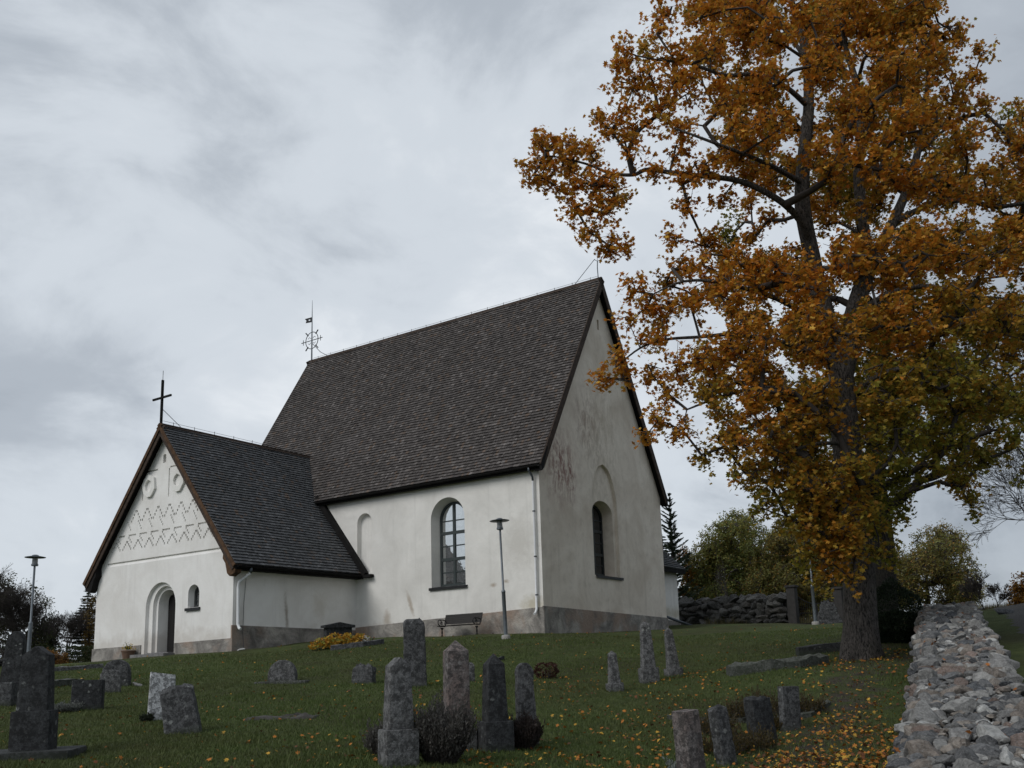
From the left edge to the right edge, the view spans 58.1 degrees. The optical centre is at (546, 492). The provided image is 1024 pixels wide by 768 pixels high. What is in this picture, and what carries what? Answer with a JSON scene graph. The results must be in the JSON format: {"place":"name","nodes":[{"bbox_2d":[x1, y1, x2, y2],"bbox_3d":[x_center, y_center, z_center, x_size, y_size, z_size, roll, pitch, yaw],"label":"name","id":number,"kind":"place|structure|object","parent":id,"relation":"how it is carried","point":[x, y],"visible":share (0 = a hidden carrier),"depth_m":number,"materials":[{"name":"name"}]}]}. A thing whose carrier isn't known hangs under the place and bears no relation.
{"place":"outdoors","nodes":[
{"label":"outdoors","id":0,"kind":"place"},
{"bbox_2d":[0,603,1023,767],"bbox_3d":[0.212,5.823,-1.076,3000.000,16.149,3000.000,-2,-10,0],"label":"ground","id":1,"kind":"structure","parent":0,"point":[1008,628],"depth_m":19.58,"materials":[{"name":"green plant"}]},
{"bbox_2d":[0,682,18,705],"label":"gravestone","id":2,"kind":"object","parent":1,"relation":"on","point":[8,693],"visible":0.44,"depth_m":18.93,"materials":[{"name":"grey stone"}]},
{"bbox_2d":[0,631,26,681],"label":"gravestone","id":3,"kind":"object","parent":1,"relation":"on","point":[15,647],"visible":0.62,"depth_m":20.44,"materials":[{"name":"black stone"}]},
{"bbox_2d":[0,564,50,658],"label":"bare tree","id":4,"kind":"object","parent":1,"relation":"on","point":[38,609],"visible":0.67,"depth_m":46.06,"materials":[{"name":"black plant"}]},
{"bbox_2d":[0,584,55,640],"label":"bare tree","id":5,"kind":"object","parent":1,"relation":"on","point":[4,609],"visible":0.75,"depth_m":46.14,"materials":[{"name":"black plant"}]},
{"bbox_2d":[0,570,55,658],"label":"half bare tree","id":6,"kind":"object","parent":1,"relation":"on","point":[4,640],"visible":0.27,"depth_m":47.73,"materials":[{"name":"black plant"}]},
{"bbox_2d":[25,555,45,652],"bbox_3d":[-18.108,4.306,32.377,0.690,4.258,0.690,-2,-10,0],"label":"park lamp","id":7,"kind":"object","parent":1,"relation":"on","point":[34,558],"visible":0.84,"depth_m":32.44,"materials":[{"name":"metal"}]},
{"bbox_2d":[0,646,86,761],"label":"gravestone","id":8,"kind":"object","parent":1,"relation":"on","point":[33,728],"visible":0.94,"depth_m":11.98,"materials":[{"name":"black stone"}]},
{"bbox_2d":[27,611,64,650],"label":"dark bush","id":9,"kind":"object","parent":1,"relation":"on","point":[50,641],"visible":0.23,"depth_m":51.34,"materials":[{"name":"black plant"}]},
{"bbox_2d":[46,647,70,663],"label":"shrub","id":10,"kind":"object","parent":1,"relation":"on","point":[60,659],"visible":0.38,"depth_m":41.41,"materials":[{"name":"brown plant"}]},
{"bbox_2d":[26,643,93,662],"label":"hedge","id":11,"kind":"object","parent":1,"relation":"on","point":[83,656],"visible":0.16,"depth_m":45.20,"materials":[{"name":"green plant"}]},
{"bbox_2d":[34,607,94,653],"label":"bare tree","id":12,"kind":"object","parent":1,"relation":"on","point":[73,623],"visible":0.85,"depth_m":50.34,"materials":[{"name":"black plant"}]},
{"bbox_2d":[54,700,83,712],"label":"silver plant","id":13,"kind":"object","parent":1,"relation":"on","point":[67,707],"visible":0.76,"depth_m":18.09,"materials":[{"name":"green plant"}]},
{"bbox_2d":[54,678,83,686],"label":"grave kerb","id":14,"kind":"structure","parent":1,"relation":"on","point":[63,682],"depth_m":22.82,"materials":[{"name":"grey stone"}]},
{"bbox_2d":[62,591,95,660],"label":"spruce","id":15,"kind":"object","parent":1,"relation":"on","point":[83,606],"visible":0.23,"depth_m":53.51,"materials":[{"name":"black plant"}]},
{"bbox_2d":[55,664,103,670],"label":"grave kerb","id":16,"kind":"structure","parent":1,"relation":"on","point":[67,668],"depth_m":29.98,"materials":[{"name":"grey stone"}]},
{"bbox_2d":[71,679,104,709],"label":"gravestone","id":17,"kind":"object","parent":1,"relation":"on","point":[90,694],"visible":0.66,"depth_m":18.53,"materials":[{"name":"black stone"}]},
{"bbox_2d":[81,594,96,660],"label":"slender tree","id":18,"kind":"object","parent":1,"relation":"on","point":[89,634],"visible":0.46,"depth_m":49.53,"materials":[{"name":"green plant"}]},
{"bbox_2d":[100,670,121,692],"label":"gravestone","id":19,"kind":"object","parent":1,"relation":"on","point":[112,678],"visible":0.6,"depth_m":21.86,"materials":[{"name":"grey stone"}]},
{"bbox_2d":[102,660,131,685],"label":"gravestone","id":20,"kind":"object","parent":1,"relation":"on","point":[123,667],"visible":0.32,"depth_m":23.54,"materials":[{"name":"grey stone"}]},
{"bbox_2d":[121,642,135,658],"bbox_3d":[-17.265,6.534,38.039,0.573,0.707,0.588,-2,-10,0],"label":"flower pot","id":21,"kind":"object","parent":1,"relation":"on","point":[126,653],"visible":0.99,"depth_m":37.85,"materials":[{"name":"ceramic"}]},
{"bbox_2d":[139,712,154,721],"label":"grave plant","id":22,"kind":"object","parent":1,"relation":"on","point":[148,717],"visible":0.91,"depth_m":16.34,"materials":[{"name":"green plant"}]},
{"bbox_2d":[147,672,175,720],"bbox_3d":[-6.950,3.857,16.625,0.463,1.218,0.164,4,-12,-23],"label":"gravestone","id":23,"kind":"object","parent":1,"relation":"on","point":[159,682],"visible":0.41,"depth_m":16.57,"materials":[{"name":"stone"}]},
{"bbox_2d":[160,683,201,734],"bbox_3d":[-5.642,3.530,14.244,0.563,1.119,0.217,-11,-13,-14],"label":"gravestone","id":24,"kind":"object","parent":1,"relation":"on","point":[180,711],"visible":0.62,"depth_m":14.20,"materials":[{"name":"grey stone"}]},
{"bbox_2d":[244,712,318,720],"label":"grave slab","id":25,"kind":"structure","parent":1,"relation":"on","point":[297,715],"depth_m":15.59,"materials":[{"name":"grey stone"}]},
{"bbox_2d":[254,660,309,683],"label":"gravestone","id":26,"kind":"object","parent":1,"relation":"on","point":[282,671],"visible":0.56,"depth_m":22.96,"materials":[{"name":"grey stone"}]},
{"bbox_2d":[320,622,354,643],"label":"gravestone","id":27,"kind":"object","parent":1,"relation":"on","point":[341,628],"visible":0.48,"depth_m":34.00,"materials":[{"name":"black stone"}]},
{"bbox_2d":[308,632,369,650],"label":"yellow hosta","id":28,"kind":"object","parent":1,"relation":"on","point":[345,638],"visible":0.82,"depth_m":31.97,"materials":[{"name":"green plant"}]},
{"bbox_2d":[330,639,383,650],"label":"grave kerb","id":29,"kind":"structure","parent":1,"relation":"on","point":[355,644],"depth_m":31.13,"materials":[{"name":"grey stone"}]},
{"bbox_2d":[351,663,375,683],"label":"gravestone","id":30,"kind":"object","parent":1,"relation":"on","point":[363,673],"visible":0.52,"depth_m":23.07,"materials":[{"name":"grey stone"}]},
{"bbox_2d":[359,708,382,756],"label":"heather bush","id":31,"kind":"object","parent":1,"relation":"on","point":[371,741],"visible":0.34,"depth_m":10.96,"materials":[{"name":"brown plant"}]},
{"bbox_2d":[82,246,691,661],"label":"church","id":32,"kind":"structure","parent":1,"relation":"on","point":[374,488],"depth_m":39.86,"materials":[{"name":"white paint"}]},
{"bbox_2d":[167,595,175,651],"bbox_3d":[-15.329,5.433,38.233,1.122,2.360,0.060,-9,-12,32],"label":"door","id":33,"kind":"structure","parent":32,"relation":"in","point":[171,611],"depth_m":38.38,"materials":[{"name":"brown wood"}]},
{"bbox_2d":[184,587,199,610],"bbox_3d":[-14.022,4.237,36.882,0.900,1.006,0.390,-9,-12,32],"label":"porch window","id":34,"kind":"structure","parent":32,"relation":"in","point":[196,599],"depth_m":37.06,"materials":[{"name":"glass"}]},
{"bbox_2d":[429,502,467,590],"bbox_3d":[-4.014,2.218,38.857,2.020,3.756,0.570,-9,-12,32],"label":"arched window","id":35,"kind":"structure","parent":32,"relation":"in","point":[452,524],"depth_m":39.12,"materials":[{"name":"grey glass"}]},
{"bbox_2d":[592,505,623,580],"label":"gable window","id":36,"kind":"structure","parent":32,"relation":"in","point":[596,514],"depth_m":41.38,"materials":[{"name":"glass"}]},
{"bbox_2d":[378,657,418,767],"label":"gravestone","id":37,"kind":"object","parent":1,"relation":"on","point":[398,740],"visible":0.99,"depth_m":10.30,"materials":[{"name":"grey stone"}]},
{"bbox_2d":[403,618,426,687],"bbox_3d":[-2.877,3.684,20.181,0.515,1.864,0.306,-1,-10,-10],"label":"gravestone","id":38,"kind":"object","parent":1,"relation":"on","point":[414,651],"visible":0.73,"depth_m":20.10,"materials":[{"name":"grey stone"}]},
{"bbox_2d":[412,689,481,764],"bbox_3d":[-1.181,2.703,10.640,0.901,0.857,0.920,-2,-10,0],"label":"heather bush","id":39,"kind":"object","parent":1,"relation":"on","point":[444,737],"visible":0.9,"depth_m":10.42,"materials":[{"name":"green plant"}]},
{"bbox_2d":[1,623,913,767],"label":"fallen leaves","id":40,"kind":"object","parent":1,"relation":"on","point":[844,756],"visible":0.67,"depth_m":13.09,"materials":[{"name":"orange plant"}]},
{"bbox_2d":[437,612,482,636],"bbox_3d":[-3.421,5.253,36.578,1.860,0.879,0.648,-9,-12,32],"label":"park bench","id":41,"kind":"object","parent":1,"relation":"on","point":[461,619],"visible":1,"depth_m":36.76,"materials":[{"name":"black metal"}]},
{"bbox_2d":[443,640,477,750],"bbox_3d":[-1.168,2.788,12.001,0.463,1.696,0.424,2,-11,-20],"label":"gravestone","id":42,"kind":"object","parent":1,"relation":"on","point":[456,681],"visible":0.59,"depth_m":11.94,"materials":[{"name":"grey stone"}]},
{"bbox_2d":[469,662,474,680],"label":"gravestone","id":43,"kind":"object","parent":1,"relation":"on","point":[471,671],"visible":0.28,"depth_m":21.06,"materials":[{"name":"grey stone"}]},
{"bbox_2d":[477,654,514,752],"bbox_3d":[-0.661,2.860,11.883,0.412,1.536,0.381,3,-11,-24],"label":"gravestone","id":44,"kind":"object","parent":1,"relation":"on","point":[495,730],"visible":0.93,"depth_m":11.78,"materials":[{"name":"black stone"}]},
{"bbox_2d":[490,518,509,638],"bbox_3d":[-1.476,3.074,31.475,0.690,4.458,0.690,-4,-10,0],"label":"park lamp","id":45,"kind":"object","parent":1,"relation":"on","point":[498,521],"visible":0.96,"depth_m":31.44,"materials":[{"name":"metal"}]},
{"bbox_2d":[514,663,538,744],"bbox_3d":[-0.273,3.087,12.653,0.316,1.468,0.207,0,-11,-18],"label":"gravestone","id":46,"kind":"object","parent":1,"relation":"on","point":[524,689],"visible":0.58,"depth_m":12.65,"materials":[{"name":"grey stone"}]},
{"bbox_2d":[508,709,544,749],"bbox_3d":[-0.322,3.131,12.151,0.640,0.543,0.625,-2,-10,0],"label":"heather bush","id":47,"kind":"object","parent":1,"relation":"on","point":[528,732],"visible":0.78,"depth_m":11.97,"materials":[{"name":"brown plant"}]},
{"bbox_2d":[534,662,558,678],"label":"bush","id":48,"kind":"object","parent":1,"relation":"on","point":[542,671],"visible":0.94,"depth_m":22.28,"materials":[{"name":"brown plant"}]},
{"bbox_2d":[605,651,623,691],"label":"gravestone","id":49,"kind":"object","parent":1,"relation":"on","point":[614,684],"visible":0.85,"depth_m":19.13,"materials":[{"name":"grey stone"}]},
{"bbox_2d":[638,621,659,683],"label":"gravestone","id":50,"kind":"object","parent":1,"relation":"on","point":[648,670],"visible":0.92,"depth_m":20.94,"materials":[{"name":"grey stone"}]},
{"bbox_2d":[660,756,676,767],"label":"silver plant","id":51,"kind":"object","parent":1,"relation":"on","point":[673,765],"visible":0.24,"depth_m":10.21,"materials":[{"name":"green plant"}]},
{"bbox_2d":[663,628,683,676],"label":"gravestone","id":52,"kind":"object","parent":1,"relation":"on","point":[673,667],"visible":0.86,"depth_m":22.33,"materials":[{"name":"grey stone"}]},
{"bbox_2d":[662,536,688,592],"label":"pine","id":53,"kind":"object","parent":1,"relation":"on","point":[664,547],"visible":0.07,"depth_m":58.07,"materials":[{"name":"green plant"}]},
{"bbox_2d":[661,493,704,600],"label":"pine","id":54,"kind":"object","parent":1,"relation":"on","point":[671,545],"visible":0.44,"depth_m":56.16,"materials":[{"name":"green plant"}]},
{"bbox_2d":[676,543,700,599],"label":"orange tree","id":55,"kind":"object","parent":1,"relation":"on","point":[689,575],"visible":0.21,"depth_m":57.84,"materials":[{"name":"green plant"}]},
{"bbox_2d":[672,709,705,767],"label":"gravestone","id":56,"kind":"object","parent":1,"relation":"on","point":[689,749],"visible":1,"depth_m":9.78,"materials":[{"name":"grey stone"}]},
{"bbox_2d":[695,705,742,734],"bbox_3d":[2.554,3.584,14.460,0.907,0.476,0.942,-9,-13,33],"label":"weed clump","id":57,"kind":"object","parent":1,"relation":"on","point":[705,724],"visible":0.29,"depth_m":14.42,"materials":[{"name":"green plant"}]},
{"bbox_2d":[707,704,737,765],"bbox_3d":[2.168,3.119,11.191,0.233,1.088,0.187,-6,-8,-29],"label":"gravestone","id":58,"kind":"object","parent":1,"relation":"on","point":[722,740],"visible":0.97,"depth_m":11.15,"materials":[{"name":"grey stone"}]},
{"bbox_2d":[714,561,730,595],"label":"tree","id":59,"kind":"object","parent":1,"relation":"on","point":[725,582],"visible":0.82,"depth_m":53.16,"materials":[{"name":"green plant"}]},
{"bbox_2d":[702,725,751,755],"bbox_3d":[2.271,3.242,12.217,0.855,0.470,0.961,-2,-10,0],"label":"weed clump","id":60,"kind":"object","parent":1,"relation":"on","point":[708,745],"visible":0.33,"depth_m":12.00,"materials":[{"name":"green plant"}]},
{"bbox_2d":[678,592,788,624],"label":"churchyard wall","id":61,"kind":"structure","parent":1,"relation":"on","point":[757,608],"depth_m":48.18,"materials":[{"name":"stone"}]},
{"bbox_2d":[679,507,802,610],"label":"green tree","id":62,"kind":"object","parent":1,"relation":"on","point":[731,551],"visible":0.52,"depth_m":57.83,"materials":[{"name":"green plant"}]},
{"bbox_2d":[718,692,773,719],"bbox_3d":[3.397,3.644,15.742,0.975,0.508,0.886,-2,-10,0],"label":"weed clump","id":63,"kind":"object","parent":1,"relation":"on","point":[731,709],"visible":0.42,"depth_m":15.62,"materials":[{"name":"green plant"}]},
{"bbox_2d":[667,699,830,723],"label":"grave kerb","id":64,"kind":"structure","parent":1,"relation":"on","point":[803,714],"depth_m":15.74,"materials":[{"name":"grey stone"}]},
{"bbox_2d":[733,722,781,751],"bbox_3d":[2.816,3.311,12.515,0.871,0.400,0.805,-2,-10,0],"label":"weed clump","id":65,"kind":"object","parent":1,"relation":"on","point":[761,740],"visible":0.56,"depth_m":12.38,"materials":[{"name":"green plant"}]},
{"bbox_2d":[739,678,779,714],"bbox_3d":[3.841,3.582,16.165,0.963,0.644,1.007,-2,-10,0],"label":"weed clump","id":66,"kind":"object","parent":1,"relation":"on","point":[774,701],"visible":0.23,"depth_m":16.14,"materials":[{"name":"green plant"}]},
{"bbox_2d":[743,696,777,741],"bbox_3d":[3.109,3.446,13.265,0.407,1.028,0.228,-3,-9,-31],"label":"gravestone","id":67,"kind":"object","parent":1,"relation":"on","point":[757,709],"visible":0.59,"depth_m":13.21,"materials":[{"name":"black stone"}]},
{"bbox_2d":[513,0,1023,660],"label":"maple tree","id":68,"kind":"object","parent":1,"relation":"on","point":[839,516],"visible":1,"depth_m":22.13,"materials":[{"name":"orange plant"}]},
{"bbox_2d":[726,653,828,676],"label":"grave kerb","id":69,"kind":"structure","parent":1,"relation":"on","point":[763,665],"depth_m":20.50,"materials":[{"name":"grey stone"}]},
{"bbox_2d":[773,708,782,730],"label":"weed clump","id":70,"kind":"object","parent":1,"relation":"on","point":[777,723],"visible":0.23,"depth_m":14.83,"materials":[{"name":"green plant"}]},
{"bbox_2d":[777,686,801,731],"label":"gravestone","id":71,"kind":"object","parent":1,"relation":"on","point":[789,708],"visible":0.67,"depth_m":14.72,"materials":[{"name":"grey stone"}]},
{"bbox_2d":[738,513,842,617],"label":"olive tree","id":72,"kind":"object","parent":1,"relation":"on","point":[777,545],"visible":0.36,"depth_m":55.94,"materials":[{"name":"green plant"}]},
{"bbox_2d":[784,585,799,623],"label":"gate post","id":73,"kind":"object","parent":1,"relation":"on","point":[792,604],"visible":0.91,"depth_m":44.01,"materials":[{"name":"stone"}]},
{"bbox_2d":[798,595,833,623],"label":"iron gate","id":74,"kind":"structure","parent":73,"relation":"attached to","point":[816,605],"depth_m":44.29,"materials":[{"name":"black metal"}]},
{"bbox_2d":[807,539,818,624],"bbox_3d":[11.076,3.602,38.412,0.690,4.438,0.690,-2,-10,0],"label":"park lamp","id":75,"kind":"object","parent":1,"relation":"on","point":[815,622],"visible":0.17,"depth_m":38.17,"materials":[{"name":"metal"}]},
{"bbox_2d":[799,689,828,712],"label":"weed clump","id":76,"kind":"object","parent":1,"relation":"on","point":[805,702],"visible":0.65,"depth_m":16.04,"materials":[{"name":"green plant"}]},
{"bbox_2d":[795,642,840,655],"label":"grave kerb","id":77,"kind":"structure","parent":1,"relation":"on","point":[813,649],"depth_m":23.94,"materials":[{"name":"black stone"}]},
{"bbox_2d":[817,600,842,623],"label":"gravestone","id":78,"kind":"object","parent":1,"relation":"on","point":[828,613],"visible":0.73,"depth_m":42.50,"materials":[{"name":"grey stone"}]},
{"bbox_2d":[831,587,842,620],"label":"gate post","id":79,"kind":"object","parent":1,"relation":"on","point":[838,597],"visible":0.53,"depth_m":44.50,"materials":[{"name":"stone"}]},
{"bbox_2d":[772,270,1023,623],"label":"maple tree","id":80,"kind":"object","parent":1,"relation":"on","point":[881,575],"visible":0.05,"depth_m":28.90,"materials":[{"name":"orange plant"}]},
{"bbox_2d":[876,577,923,643],"bbox_3d":[9.549,3.326,25.256,1.756,2.074,1.700,-2,-10,0],"label":"evergreen bush","id":81,"kind":"object","parent":1,"relation":"on","point":[895,628],"visible":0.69,"depth_m":24.80,"materials":[{"name":"green plant"}]},
{"bbox_2d":[894,518,992,611],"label":"autumn tree","id":82,"kind":"object","parent":1,"relation":"on","point":[934,556],"visible":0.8,"depth_m":44.56,"materials":[{"name":"green plant"}]},
{"bbox_2d":[885,601,1023,767],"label":"dry stone wall","id":83,"kind":"structure","parent":1,"relation":"on","point":[944,711],"depth_m":11.51,"materials":[{"name":"grey stone"}]},
{"bbox_2d":[893,604,1016,752],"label":"wall leaves","id":84,"kind":"object","parent":83,"relation":"on","point":[967,731],"visible":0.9,"depth_m":12.37,"materials":[{"name":"orange plant"}]},
{"bbox_2d":[956,571,990,609],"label":"bare shrub","id":85,"kind":"object","parent":1,"relation":"on","point":[974,587],"visible":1,"depth_m":35.59,"materials":[{"name":"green plant"}]},
{"bbox_2d":[950,444,1023,547],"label":"bare tree","id":86,"kind":"object","parent":1,"relation":"on","point":[998,480],"visible":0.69,"depth_m":36.27,"materials":[{"name":"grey plant"}]},
{"bbox_2d":[984,583,1013,606],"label":"bare shrub","id":87,"kind":"object","parent":1,"relation":"on","point":[992,589],"visible":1,"depth_m":36.52,"materials":[{"name":"brown plant"}]},
{"bbox_2d":[995,609,1013,614],"bbox_3d":[14.743,3.870,29.724,0.607,0.243,0.466,-2,-10,0],"label":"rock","id":88,"kind":"object","parent":1,"relation":"on","point":[1002,611],"visible":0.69,"depth_m":29.54,"materials":[{"name":"stone"}]},
{"bbox_2d":[1005,571,1023,605],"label":"orange bush","id":89,"kind":"object","parent":1,"relation":"on","point":[1017,596],"visible":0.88,"depth_m":37.66,"materials":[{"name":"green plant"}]},
{"bbox_2d":[0,0,1023,658],"label":"sky","id":90,"kind":"structure","parent":0,"point":[182,182],"materials":[{"name":"grey"}]},
{"bbox_2d":[71,601,1014,662],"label":"rough grass","id":91,"kind":"structure","parent":0,"point":[809,620],"depth_m":47.79,"materials":[{"name":"green plant"}]}
]}

